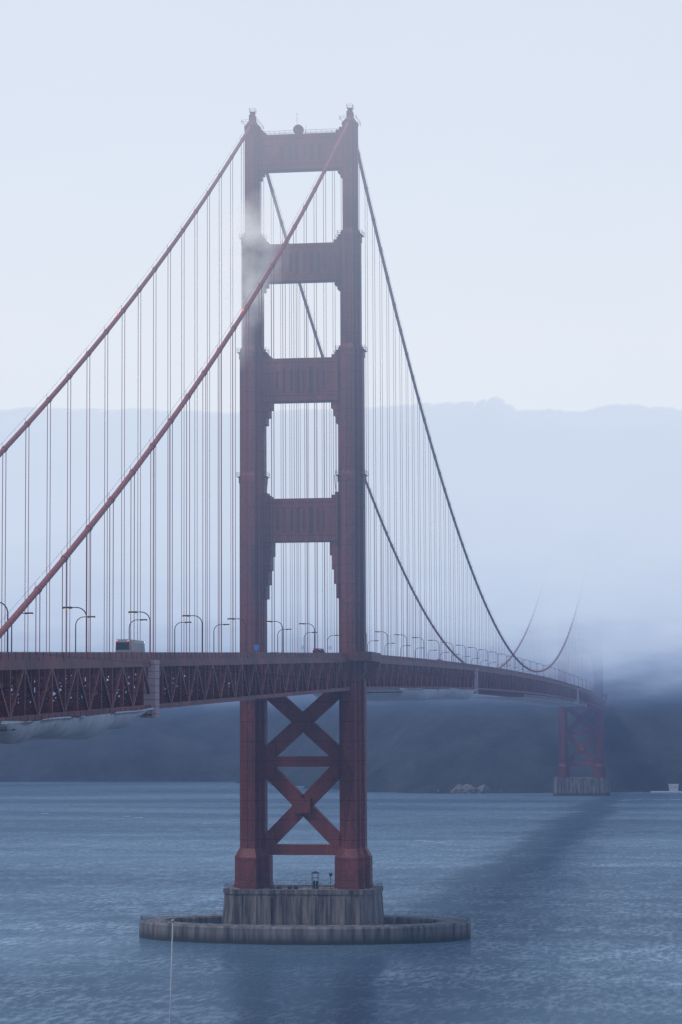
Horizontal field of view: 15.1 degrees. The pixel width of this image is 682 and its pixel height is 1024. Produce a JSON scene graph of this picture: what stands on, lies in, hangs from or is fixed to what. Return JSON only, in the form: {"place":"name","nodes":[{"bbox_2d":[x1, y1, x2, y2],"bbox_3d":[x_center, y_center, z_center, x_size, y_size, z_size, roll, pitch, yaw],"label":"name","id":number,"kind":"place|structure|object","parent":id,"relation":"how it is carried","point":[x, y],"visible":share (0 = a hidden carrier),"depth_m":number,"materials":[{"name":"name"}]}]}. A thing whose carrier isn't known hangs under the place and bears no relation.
{"place":"outdoors","nodes":[
{"label":"outdoors","id":0,"kind":"place"},
{"bbox_2d":[0,782,681,1023],"bbox_3d":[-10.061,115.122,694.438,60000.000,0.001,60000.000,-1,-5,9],"label":"bay water","id":1,"kind":"structure","parent":0,"point":[570,907],"depth_m":802.82,"materials":[{"name":"blue liquid"}]},
{"bbox_2d":[222,885,384,924],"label":"pier","id":2,"kind":"structure","parent":1,"relation":"on","point":[309,905],"depth_m":685.07,"materials":[{"name":"concrete"}]},
{"bbox_2d":[266,871,331,888],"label":"pier equipment","id":3,"kind":"object","parent":2,"relation":"on","point":[296,887],"visible":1,"depth_m":688.77,"materials":[{"name":"grey metal"}]},
{"bbox_2d":[234,108,372,889],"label":"tower","id":4,"kind":"structure","parent":2,"relation":"on","point":[344,761],"depth_m":699.04,"materials":[{"name":"red metal"}]},
{"bbox_2d":[293,124,303,133],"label":"tower beacon","id":5,"kind":"object","parent":4,"relation":"on","point":[298,129],"visible":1,"depth_m":711.95,"materials":[{"name":"glass"}]},
{"bbox_2d":[260,136,339,535],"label":"tower strut panels","id":6,"kind":"object","parent":4,"relation":"attached to","point":[310,370],"visible":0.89,"depth_m":704.22,"materials":[{"name":"red metal"}]},
{"bbox_2d":[236,104,367,491],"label":"tower fittings","id":7,"kind":"object","parent":4,"relation":"attached to","point":[238,474],"visible":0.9,"depth_m":708.36,"materials":[{"name":"orange paint"}]},
{"bbox_2d":[0,121,613,671],"bbox_3d":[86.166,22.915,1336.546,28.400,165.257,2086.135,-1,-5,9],"label":"cables","id":8,"kind":"object","parent":4,"relation":"attached to","point":[24,605],"visible":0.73,"depth_m":613.42,"materials":[{"name":"paint"}]},
{"bbox_2d":[1,142,612,692],"bbox_3d":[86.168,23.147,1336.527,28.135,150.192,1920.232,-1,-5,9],"label":"suspender ropes","id":9,"kind":"object","parent":8,"relation":"attached to","point":[207,466],"visible":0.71,"depth_m":650.51,"materials":[{"name":"paint"}]},
{"bbox_2d":[3,132,610,671],"bbox_3d":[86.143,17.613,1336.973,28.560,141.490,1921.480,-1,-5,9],"label":"cable bands","id":10,"kind":"object","parent":8,"relation":"attached to","point":[315,334],"visible":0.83,"depth_m":605.11,"materials":[{"name":"paint"}]},
{"bbox_2d":[139,914,470,944],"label":"fender","id":11,"kind":"object","parent":1,"relation":"on","point":[198,929],"visible":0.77,"depth_m":675.18,"materials":[{"name":"concrete"}]},
{"bbox_2d":[141,881,468,926],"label":"pier railing","id":12,"kind":"object","parent":11,"relation":"on","point":[254,924],"visible":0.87,"depth_m":687.01,"materials":[{"name":"grey metal"}]},
{"bbox_2d":[553,777,610,795],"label":"pier","id":13,"kind":"structure","parent":1,"relation":"in","point":[581,786],"depth_m":1945.72,"materials":[{"name":"concrete"}]},
{"bbox_2d":[557,498,605,777],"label":"tower","id":14,"kind":"structure","parent":13,"relation":"on","point":[567,596],"depth_m":1960.71,"materials":[{"name":"red metal"}]},
{"bbox_2d":[598,694,607,703],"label":"maintenance platform","id":15,"kind":"structure","parent":14,"relation":"attached to","point":[603,695],"depth_m":1948.38,"materials":[{"name":"orange paint"}]},
{"bbox_2d":[0,527,681,793],"bbox_3d":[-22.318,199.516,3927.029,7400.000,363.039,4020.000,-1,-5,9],"label":"marin hills","id":16,"kind":"structure","parent":0,"point":[445,746],"depth_m":2446.97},
{"bbox_2d":[450,784,489,793],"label":"shore rock","id":17,"kind":"object","parent":16,"relation":"on","point":[465,789],"visible":0.66,"depth_m":2013.82,"materials":[{"name":"grey stone"}]},
{"bbox_2d":[650,787,681,792],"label":"lime point station","id":18,"kind":"object","parent":16,"relation":"on","point":[673,789],"visible":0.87,"depth_m":2001.71,"materials":[{"name":"white paint"}]},
{"bbox_2d":[668,784,678,786],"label":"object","id":19,"kind":"structure","parent":18,"relation":"attached to","point":[673,785],"depth_m":2003.34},
{"bbox_2d":[0,396,681,594],"bbox_3d":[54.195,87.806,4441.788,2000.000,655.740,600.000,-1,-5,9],"label":"hills","id":20,"kind":"structure","parent":0,"point":[509,471],"depth_m":4407.00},
{"bbox_2d":[0,0,681,411],"label":"sky","id":21,"kind":"structure","parent":0,"point":[521,159],"materials":[{"name":"white"}]},
{"bbox_2d":[343,651,380,680],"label":"maintenance platform","id":22,"kind":"structure","parent":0,"point":[370,658],"depth_m":688.41,"materials":[{"name":"orange paint"}]},
{"bbox_3d":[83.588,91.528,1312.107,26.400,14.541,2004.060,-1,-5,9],"label":"deck road","id":23,"kind":"structure","parent":0,"visible":0},
{"bbox_2d":[115,639,144,651],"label":"coach","id":24,"kind":"object","parent":23,"relation":"on","point":[122,645],"visible":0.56,"depth_m":460.61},
{"bbox_2d":[0,652,608,700],"bbox_3d":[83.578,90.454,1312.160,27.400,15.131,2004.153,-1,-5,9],"label":"deck railings","id":25,"kind":"object","parent":23,"relation":"on","point":[76,655],"visible":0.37,"depth_m":493.00,"materials":[{"name":"red metal"}]},
{"bbox_2d":[0,602,608,698],"bbox_3d":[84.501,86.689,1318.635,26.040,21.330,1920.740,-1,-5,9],"label":"street lamps","id":26,"kind":"object","parent":23,"relation":"on","point":[465,656],"visible":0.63,"depth_m":599.70,"materials":[{"name":"grey metal"}]},
{"bbox_2d":[0,657,609,722],"bbox_3d":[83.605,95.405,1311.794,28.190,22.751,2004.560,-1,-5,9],"label":"deck truss","id":27,"kind":"object","parent":23,"relation":"on","point":[209,684],"visible":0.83,"depth_m":515.84,"materials":[{"name":"red metal"}]},
{"bbox_2d":[0,708,151,730],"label":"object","id":28,"kind":"object","parent":27,"relation":"attached to","point":[13,729],"visible":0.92,"depth_m":404.11,"materials":[{"name":"grey"}]},
{"bbox_2d":[0,707,153,743],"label":"tarp side","id":29,"kind":"object","parent":27,"relation":"attached to","point":[80,727],"visible":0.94,"depth_m":397.92,"materials":[{"name":"grey fabric"}]},
{"bbox_2d":[141,660,158,717],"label":"maintenance scaffold","id":30,"kind":"object","parent":27,"relation":"attached to","point":[152,698],"visible":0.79,"depth_m":454.59,"materials":[{"name":"grey metal"}]},
{"bbox_2d":[313,688,475,700],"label":"tarp main span","id":31,"kind":"object","parent":27,"relation":"on","point":[419,694],"visible":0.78,"depth_m":851.58,"materials":[{"name":"grey fabric"}]},
{"bbox_2d":[366,687,474,692],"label":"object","id":32,"kind":"object","parent":27,"relation":"attached to","point":[405,692],"visible":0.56,"depth_m":792.00,"materials":[{"name":"grey"}]},
{"bbox_2d":[471,694,586,706],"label":"maintenance platform","id":33,"kind":"structure","parent":27,"relation":"attached to","point":[538,701],"depth_m":1489.62,"materials":[{"name":"grey"}]},
{"bbox_2d":[313,648,323,652],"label":"vehicle","id":34,"kind":"object","parent":23,"relation":"on","point":[319,650],"visible":0.34,"depth_m":674.70,"materials":[{"name":"grey paint"}]},
{"bbox_2d":[472,668,477,693],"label":"expansion joint cover","id":35,"kind":"object","parent":23,"relation":"on","point":[476,680],"visible":0.64,"depth_m":1023.82,"materials":[{"name":"grey metal"}]},
{"bbox_2d":[575,688,578,702],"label":"main span wrap","id":36,"kind":"object","parent":23,"relation":"attached to","point":[577,701],"visible":0.57,"depth_m":1685.82,"materials":[{"name":"grey"}]},
{"bbox_3d":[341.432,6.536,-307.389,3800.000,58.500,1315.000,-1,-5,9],"label":"presidio ground","id":37,"kind":"structure","parent":0,"visible":0},
{"bbox_2d":[169,919,173,1023],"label":"flag pole","id":38,"kind":"object","parent":37,"relation":"on","point":[172,920],"visible":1,"depth_m":147.49,"materials":[{"name":"white metal"}]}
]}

